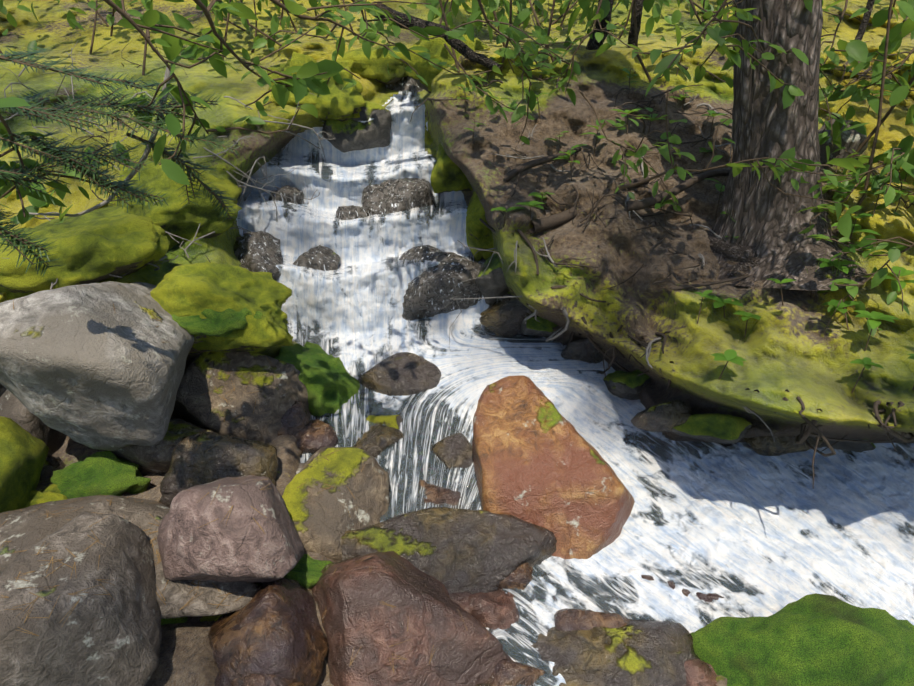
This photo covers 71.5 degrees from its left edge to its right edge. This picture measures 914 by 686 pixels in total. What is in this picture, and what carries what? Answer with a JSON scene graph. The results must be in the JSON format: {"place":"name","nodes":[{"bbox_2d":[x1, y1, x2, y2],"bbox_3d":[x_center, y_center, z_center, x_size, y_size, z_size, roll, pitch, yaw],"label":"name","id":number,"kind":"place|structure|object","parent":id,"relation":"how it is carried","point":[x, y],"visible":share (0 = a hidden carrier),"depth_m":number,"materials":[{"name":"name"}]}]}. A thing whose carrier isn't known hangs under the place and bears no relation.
{"place":"outdoors","nodes":[
{"label":"outdoors","id":0,"kind":"place"},
{"bbox_2d":[0,44,240,276],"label":"fir","id":1,"kind":"object","parent":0,"point":[15,242],"depth_m":1.10,"materials":[{"name":"green plant"}]},
{"bbox_2d":[171,307,262,336],"bbox_3d":[-0.744,-0.075,2.001,0.300,0.128,0.203,0,27,1],"label":"moss clump","id":2,"kind":"object","parent":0,"point":[226,322],"visible":0.5,"depth_m":1.92,"materials":[{"name":"green plant"}]},
{"bbox_2d":[0,0,913,685],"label":"terrain","id":3,"kind":"structure","parent":0,"point":[794,348],"depth_m":2.25,"materials":[{"name":"green plant"}]},
{"bbox_2d":[0,416,48,512],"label":"edge moss","id":4,"kind":"object","parent":3,"relation":"on","point":[23,454],"visible":0.85,"depth_m":1.75,"materials":[{"name":"green plant"}]},
{"bbox_2d":[0,390,64,455],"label":"rock","id":5,"kind":"object","parent":3,"relation":"on","point":[14,408],"visible":0.23,"depth_m":1.93,"materials":[{"name":"stone"}]},
{"bbox_2d":[25,484,66,507],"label":"mossy rock","id":6,"kind":"object","parent":3,"relation":"on","point":[51,492],"visible":0.19,"depth_m":1.79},
{"bbox_2d":[39,455,65,480],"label":"stone","id":7,"kind":"object","parent":3,"relation":"on","point":[52,464],"visible":0.31,"depth_m":1.92,"materials":[{"name":"black stone"}]},
{"bbox_2d":[0,511,161,685],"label":"rock","id":8,"kind":"object","parent":3,"relation":"on","point":[101,640],"visible":0.98,"depth_m":1.30,"materials":[{"name":"grey stone"}]},
{"bbox_2d":[0,206,169,300],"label":"moss lump","id":9,"kind":"object","parent":3,"relation":"on","point":[99,245],"visible":0.69,"depth_m":1.91,"materials":[{"name":"green plant"}]},
{"bbox_2d":[0,281,193,450],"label":"grey boulder","id":10,"kind":"object","parent":3,"relation":"on","point":[87,365],"visible":0.98,"depth_m":1.63,"materials":[{"name":"grey stone"}]},
{"bbox_2d":[50,451,150,498],"bbox_3d":[-1.098,0.426,1.874,0.373,0.197,0.214,-11,29,-21],"label":"moss patch","id":11,"kind":"object","parent":3,"relation":"on","point":[104,473],"visible":0.5,"depth_m":1.86,"materials":[{"name":"green plant"}]},
{"bbox_2d":[0,495,258,618],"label":"flat rock","id":12,"kind":"object","parent":3,"relation":"on","point":[22,529],"visible":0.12,"depth_m":1.52,"materials":[{"name":"grey stone"}]},
{"bbox_2d":[111,419,212,473],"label":"rock","id":13,"kind":"object","parent":3,"relation":"on","point":[150,459],"visible":0.31,"depth_m":1.88,"materials":[{"name":"grey stone"}]},
{"bbox_2d":[107,160,241,248],"bbox_3d":[-1.075,-0.514,2.374,0.528,0.352,0.522,0,27,1],"label":"moss lump","id":14,"kind":"object","parent":3,"relation":"on","point":[174,218],"visible":0.4,"depth_m":2.25,"materials":[{"name":"green plant"}]},
{"bbox_2d":[161,617,187,624],"bbox_3d":[-0.746,0.668,1.568,0.163,0.088,0.103,-6,28,-11],"label":"moss patch","id":15,"kind":"object","parent":3,"relation":"on","point":[174,620],"visible":0.08,"depth_m":1.54,"materials":[{"name":"green plant"}]},
{"bbox_2d":[200,614,223,621],"bbox_3d":[-0.591,0.706,1.583,0.142,0.066,0.077,-11,29,-21],"label":"moss patch","id":16,"kind":"object","parent":3,"relation":"on","point":[210,618],"visible":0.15,"depth_m":1.57,"materials":[{"name":"green plant"}]},
{"bbox_2d":[159,432,277,507],"bbox_3d":[-0.691,0.386,1.861,0.339,0.299,0.275,0,27,1],"label":"mossy rock","id":17,"kind":"object","parent":3,"relation":"on","point":[190,466],"visible":0.62,"depth_m":1.77,"materials":[{"name":"grey stone"}]},
{"bbox_2d":[150,262,293,353],"bbox_3d":[-0.824,-0.091,2.066,0.602,0.348,0.290,0,27,1],"label":"moss hump","id":18,"kind":"object","parent":3,"relation":"on","point":[188,290],"visible":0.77,"depth_m":1.97,"materials":[{"name":"plant"}]},
{"bbox_2d":[157,475,303,582],"bbox_3d":[-0.555,0.495,1.609,0.369,0.428,0.378,0,27,1],"label":"pink rock","id":19,"kind":"object","parent":3,"relation":"on","point":[240,545],"visible":0.92,"depth_m":1.44,"materials":[{"name":"stone"}]},
{"bbox_2d":[173,351,309,442],"bbox_3d":[-0.735,0.141,2.149,0.463,0.308,0.407,10,29,19],"label":"brown boulder","id":20,"kind":"object","parent":3,"relation":"on","point":[281,388],"visible":0.9,"depth_m":2.04,"materials":[{"name":"stone"}]},
{"bbox_2d":[233,231,282,280],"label":"cascade rock","id":21,"kind":"object","parent":3,"relation":"on","point":[259,251],"visible":0.56,"depth_m":2.49,"materials":[{"name":"grey stone"}]},
{"bbox_2d":[214,672,303,685],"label":"wet rock","id":22,"kind":"object","parent":3,"relation":"on","point":[257,679],"visible":0.29,"depth_m":1.32,"materials":[{"name":"brown stone"}]},
{"bbox_2d":[208,577,328,685],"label":"wet rock","id":23,"kind":"object","parent":3,"relation":"on","point":[274,628],"visible":0.9,"depth_m":1.38,"materials":[{"name":"brown stone"}]},
{"bbox_2d":[268,185,303,204],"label":"cascade rock","id":24,"kind":"object","parent":3,"relation":"on","point":[295,194],"visible":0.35,"depth_m":2.77,"materials":[{"name":"grey stone"}]},
{"bbox_2d":[255,554,332,588],"bbox_3d":[-0.403,0.611,1.651,0.265,0.103,0.142,0,27,1],"label":"moss patch","id":25,"kind":"object","parent":3,"relation":"on","point":[305,572],"visible":0.23,"depth_m":1.62,"materials":[{"name":"green plant"}]},
{"bbox_2d":[278,400,309,435],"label":"stone","id":26,"kind":"object","parent":3,"relation":"on","point":[294,419],"visible":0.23,"depth_m":2.08,"materials":[{"name":"grey stone"}]},
{"bbox_2d":[296,463,304,473],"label":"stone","id":27,"kind":"object","parent":3,"relation":"on","point":[300,467],"visible":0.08,"depth_m":1.98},
{"bbox_2d":[293,419,337,462],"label":"stone","id":28,"kind":"object","parent":3,"relation":"on","point":[313,436],"visible":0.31,"depth_m":2.06,"materials":[{"name":"brown stone"}]},
{"bbox_2d":[266,51,365,121],"bbox_3d":[-0.604,-1.113,2.829,0.430,0.348,0.393,0,27,1],"label":"moss","id":29,"kind":"object","parent":3,"relation":"on","point":[340,104],"visible":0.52,"depth_m":2.71,"materials":[{"name":"green plant"}]},
{"bbox_2d":[293,245,339,270],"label":"cascade rock","id":30,"kind":"object","parent":3,"relation":"on","point":[322,258],"visible":0.56,"depth_m":2.60,"materials":[{"name":"grey stone"}]},
{"bbox_2d":[275,342,360,417],"bbox_3d":[-0.507,0.140,2.302,0.286,0.230,0.318,-20,33,-34],"label":"moss cushion","id":31,"kind":"object","parent":3,"relation":"on","point":[331,384],"visible":0.75,"depth_m":2.23,"materials":[{"name":"green plant"}]},
{"bbox_2d":[321,607,326,622],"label":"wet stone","id":32,"kind":"object","parent":3,"relation":"on","point":[323,615],"visible":0.02,"depth_m":1.52,"materials":[{"name":"brown stone"}]},
{"bbox_2d":[321,562,341,572],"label":"stone","id":33,"kind":"object","parent":3,"relation":"on","point":[325,568],"depth_m":1.64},
{"bbox_2d":[282,446,391,561],"bbox_3d":[-0.368,0.511,1.890,0.355,0.330,0.393,0,27,1],"label":"mossy rock","id":34,"kind":"object","parent":3,"relation":"on","point":[323,522],"visible":0.67,"depth_m":1.81,"materials":[{"name":"stone"}]},
{"bbox_2d":[336,205,369,226],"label":"cascade rock","id":35,"kind":"object","parent":3,"relation":"on","point":[350,212],"visible":0.25,"depth_m":2.65,"materials":[{"name":"grey stone"}]},
{"bbox_2d":[322,101,391,152],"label":"rock","id":36,"kind":"object","parent":3,"relation":"on","point":[352,134],"visible":0.79,"depth_m":2.81,"materials":[{"name":"grey stone"}]},
{"bbox_2d":[339,390,374,419],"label":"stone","id":37,"kind":"object","parent":3,"relation":"on","point":[362,404],"depth_m":2.28,"materials":[{"name":"grey stone"}]},
{"bbox_2d":[338,44,407,84],"bbox_3d":[-0.372,-1.311,3.020,0.397,0.205,0.289,0,27,1],"label":"moss","id":38,"kind":"object","parent":3,"relation":"on","point":[377,65],"visible":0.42,"depth_m":2.90,"materials":[{"name":"green plant"}]},
{"bbox_2d":[338,425,407,466],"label":"stone","id":39,"kind":"object","parent":3,"relation":"on","point":[374,441],"visible":0.42,"depth_m":2.08,"materials":[{"name":"brown stone"}]},
{"bbox_2d":[366,415,409,454],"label":"stone","id":40,"kind":"object","parent":3,"relation":"on","point":[394,421],"visible":0.29,"depth_m":2.16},
{"bbox_2d":[361,171,434,215],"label":"cascade rock","id":41,"kind":"object","parent":3,"relation":"on","point":[392,196],"visible":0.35,"depth_m":2.71,"materials":[{"name":"grey stone"}]},
{"bbox_2d":[360,352,440,406],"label":"rock","id":42,"kind":"object","parent":3,"relation":"on","point":[402,374],"visible":0.81,"depth_m":2.29,"materials":[{"name":"grey stone"}]},
{"bbox_2d":[385,76,423,98],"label":"dark rock","id":43,"kind":"object","parent":3,"relation":"on","point":[407,83],"visible":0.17,"depth_m":3.00,"materials":[{"name":"grey stone"}]},
{"bbox_2d":[311,551,512,685],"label":"boulder","id":44,"kind":"object","parent":3,"relation":"on","point":[351,594],"visible":0.96,"depth_m":1.45,"materials":[{"name":"brown stone"}]},
{"bbox_2d":[0,104,864,671],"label":"needle litter","id":45,"kind":"object","parent":3,"relation":"on","point":[274,446],"visible":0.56,"depth_m":1.54,"materials":[{"name":"brown plant"}]},
{"bbox_2d":[396,245,481,325],"bbox_3d":[-0.041,-0.222,2.589,0.492,0.332,0.297,0,27,1],"label":"rock","id":46,"kind":"object","parent":3,"relation":"on","point":[428,292],"visible":0.62,"depth_m":2.48,"materials":[{"name":"grey stone"}]},
{"bbox_2d":[402,478,475,512],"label":"tan rock","id":47,"kind":"object","parent":3,"relation":"on","point":[438,494],"visible":0.4,"depth_m":1.91,"materials":[{"name":"stone"}]},
{"bbox_2d":[394,34,487,92],"bbox_3d":[-0.045,-1.213,2.777,0.447,0.258,0.207,0,27,1],"label":"moss","id":48,"kind":"object","parent":3,"relation":"on","point":[425,69],"visible":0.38,"depth_m":2.69,"materials":[{"name":"green plant"}]},
{"bbox_2d":[340,507,556,593],"bbox_3d":[-0.030,0.613,1.767,0.647,0.251,0.305,-10,29,-20],"label":"rock","id":49,"kind":"object","parent":3,"relation":"on","point":[453,550],"visible":0.54,"depth_m":1.71,"materials":[{"name":"grey stone"}]},
{"bbox_2d":[429,433,472,478],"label":"wet stone","id":50,"kind":"object","parent":3,"relation":"on","point":[453,451],"visible":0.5,"depth_m":2.03,"materials":[{"name":"grey stone"}]},
{"bbox_2d":[430,143,472,193],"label":"mossy rock","id":51,"kind":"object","parent":3,"relation":"on","point":[447,174],"depth_m":2.60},
{"bbox_2d":[0,0,913,335],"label":"shrub","id":52,"kind":"object","parent":3,"relation":"on","point":[172,46],"depth_m":1.64,"materials":[{"name":"green plant"}]},
{"bbox_2d":[29,67,169,216],"bbox_3d":[-0.728,-0.398,1.279,0.342,0.286,0.024,-8,28,-15],"label":"arching stem","id":53,"kind":"object","parent":52,"relation":"attached to","point":[130,176],"visible":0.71,"depth_m":1.31,"materials":[{"name":"wood"}]},
{"bbox_2d":[0,2,913,488],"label":"twigs","id":54,"kind":"object","parent":3,"relation":"on","point":[549,222],"depth_m":2.16,"materials":[{"name":"brown wood"}]},
{"bbox_2d":[449,592,471,613],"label":"rock","id":55,"kind":"object","parent":3,"relation":"on","point":[460,599],"visible":0.15,"depth_m":1.62,"materials":[{"name":"brown stone"}]},
{"bbox_2d":[466,191,493,260],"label":"mossy rock","id":56,"kind":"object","parent":3,"relation":"on","point":[478,233],"depth_m":2.54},
{"bbox_2d":[476,683,489,685],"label":"rock","id":57,"kind":"object","parent":3,"relation":"on","point":[483,684],"visible":0.23,"depth_m":1.46,"materials":[{"name":"brown stone"}]},
{"bbox_2d":[475,252,508,305],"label":"bank rock","id":58,"kind":"object","parent":3,"relation":"on","point":[490,282],"visible":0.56,"depth_m":2.41,"materials":[{"name":"grey stone"}]},
{"bbox_2d":[468,590,529,640],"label":"wet stone","id":59,"kind":"object","parent":3,"relation":"on","point":[493,610],"visible":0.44,"depth_m":1.60,"materials":[{"name":"brown stone"}]},
{"bbox_2d":[479,297,538,336],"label":"wet rock","id":60,"kind":"object","parent":3,"relation":"on","point":[506,317],"visible":0.56,"depth_m":2.38,"materials":[{"name":"stone"}]},
{"bbox_2d":[499,292,511,299],"bbox_3d":[0.226,-0.169,2.499,0.131,0.146,0.128,-17,32,-30],"label":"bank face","id":61,"kind":"object","parent":60,"relation":"on","point":[508,294],"depth_m":2.44},
{"bbox_2d":[498,562,535,592],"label":"wet stone","id":62,"kind":"object","parent":3,"relation":"on","point":[520,577],"visible":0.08,"depth_m":1.69,"materials":[{"name":"brown stone"}]},
{"bbox_2d":[486,658,547,685],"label":"rock","id":63,"kind":"object","parent":3,"relation":"on","point":[506,672],"visible":0.62,"depth_m":1.49,"materials":[{"name":"brown stone"}]},
{"bbox_2d":[521,317,558,336],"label":"mossy rock","id":64,"kind":"object","parent":3,"relation":"on","point":[533,326],"visible":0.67,"depth_m":2.37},
{"bbox_2d":[472,375,634,558],"bbox_3d":[0.296,0.401,1.999,0.500,0.530,0.599,0,27,1],"label":"orange rock","id":65,"kind":"object","parent":3,"relation":"on","point":[539,460],"visible":0.9,"depth_m":1.82,"materials":[{"name":"orange stone"}]},
{"bbox_2d":[561,338,604,363],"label":"rock","id":66,"kind":"object","parent":3,"relation":"on","point":[585,350],"visible":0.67,"depth_m":2.34,"materials":[{"name":"grey stone"}]},
{"bbox_2d":[500,618,699,685],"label":"rock","id":67,"kind":"object","parent":3,"relation":"on","point":[640,652],"visible":0.71,"depth_m":1.53,"materials":[{"name":"stone"}]},
{"bbox_2d":[554,608,630,630],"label":"wet stone","id":68,"kind":"object","parent":67,"relation":"on","point":[566,619],"visible":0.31,"depth_m":1.60,"materials":[{"name":"brown stone"}]},
{"bbox_2d":[374,0,874,69],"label":"shrub trunks","id":69,"kind":"object","parent":3,"relation":"on","point":[464,50],"visible":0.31,"depth_m":2.44,"materials":[{"name":"brown plant"}]},
{"bbox_2d":[603,370,650,399],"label":"mossy rock","id":70,"kind":"object","parent":3,"relation":"on","point":[626,385],"visible":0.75,"depth_m":2.23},
{"bbox_2d":[568,569,752,624],"bbox_3d":[0.559,0.709,1.781,0.538,0.158,0.179,0,27,1],"label":"rock","id":71,"kind":"object","parent":3,"relation":"on","point":[709,597],"visible":0.1,"depth_m":1.74,"materials":[{"name":"stone"}]},
{"bbox_2d":[631,400,692,431],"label":"rock","id":72,"kind":"object","parent":3,"relation":"on","point":[666,416],"visible":0.98,"depth_m":2.01,"materials":[{"name":"grey stone"}]},
{"bbox_2d":[684,659,716,685],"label":"rock","id":73,"kind":"object","parent":3,"relation":"on","point":[700,672],"visible":0.33,"depth_m":1.51,"materials":[{"name":"brown stone"}]},
{"bbox_2d":[671,413,751,443],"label":"mossy rock","id":74,"kind":"object","parent":3,"relation":"on","point":[720,428],"visible":0.92,"depth_m":1.99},
{"bbox_2d":[716,675,726,685],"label":"rock","id":75,"kind":"object","parent":3,"relation":"on","point":[721,680],"visible":0.23,"depth_m":1.52,"materials":[{"name":"beige stone"}]},
{"bbox_2d":[708,235,758,277],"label":"trunk roots","id":76,"kind":"object","parent":3,"relation":"on","point":[744,256],"visible":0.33,"depth_m":2.00,"materials":[{"name":"brown plant"}]},
{"bbox_2d":[640,181,859,402],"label":"grass tufts","id":77,"kind":"object","parent":3,"relation":"on","point":[807,272],"visible":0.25,"depth_m":1.85,"materials":[{"name":"green plant"}]},
{"bbox_2d":[744,436,822,455],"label":"rock","id":78,"kind":"object","parent":3,"relation":"on","point":[767,445],"visible":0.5,"depth_m":2.04,"materials":[{"name":"grey stone"}]},
{"bbox_2d":[710,0,867,290],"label":"conifer trunk","id":79,"kind":"object","parent":3,"relation":"on","point":[770,223],"visible":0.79,"depth_m":1.87,"materials":[{"name":"brown plant"}]},
{"bbox_2d":[690,593,913,685],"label":"mossy rock","id":80,"kind":"object","parent":3,"relation":"on","point":[815,639],"visible":0.92,"depth_m":1.44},
{"bbox_2d":[818,119,867,166],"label":"rock","id":81,"kind":"object","parent":3,"relation":"on","point":[853,139],"visible":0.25,"depth_m":2.10,"materials":[{"name":"grey stone"}]},
{"bbox_2d":[817,439,875,455],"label":"rock","id":82,"kind":"object","parent":3,"relation":"on","point":[847,446],"visible":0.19,"depth_m":2.10,"materials":[{"name":"grey stone"}]},
{"bbox_2d":[895,444,911,461],"bbox_3d":[1.518,0.360,2.194,0.296,0.141,0.145,0,27,1],"label":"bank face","id":83,"kind":"object","parent":3,"relation":"on","point":[902,452],"depth_m":2.14},
{"bbox_2d":[0,0,913,238],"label":"leaves","id":84,"kind":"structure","parent":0,"point":[857,50],"depth_m":2.43,"materials":[{"name":"green plant"}]},
{"bbox_2d":[236,90,913,685],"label":"water","id":85,"kind":"structure","parent":0,"point":[744,514],"depth_m":2.08,"materials":[{"name":"white liquid"}]},
{"bbox_2d":[455,42,913,392],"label":"seedling","id":86,"kind":"object","parent":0,"point":[730,355],"depth_m":1.88,"materials":[{"name":"plant"}]}
]}

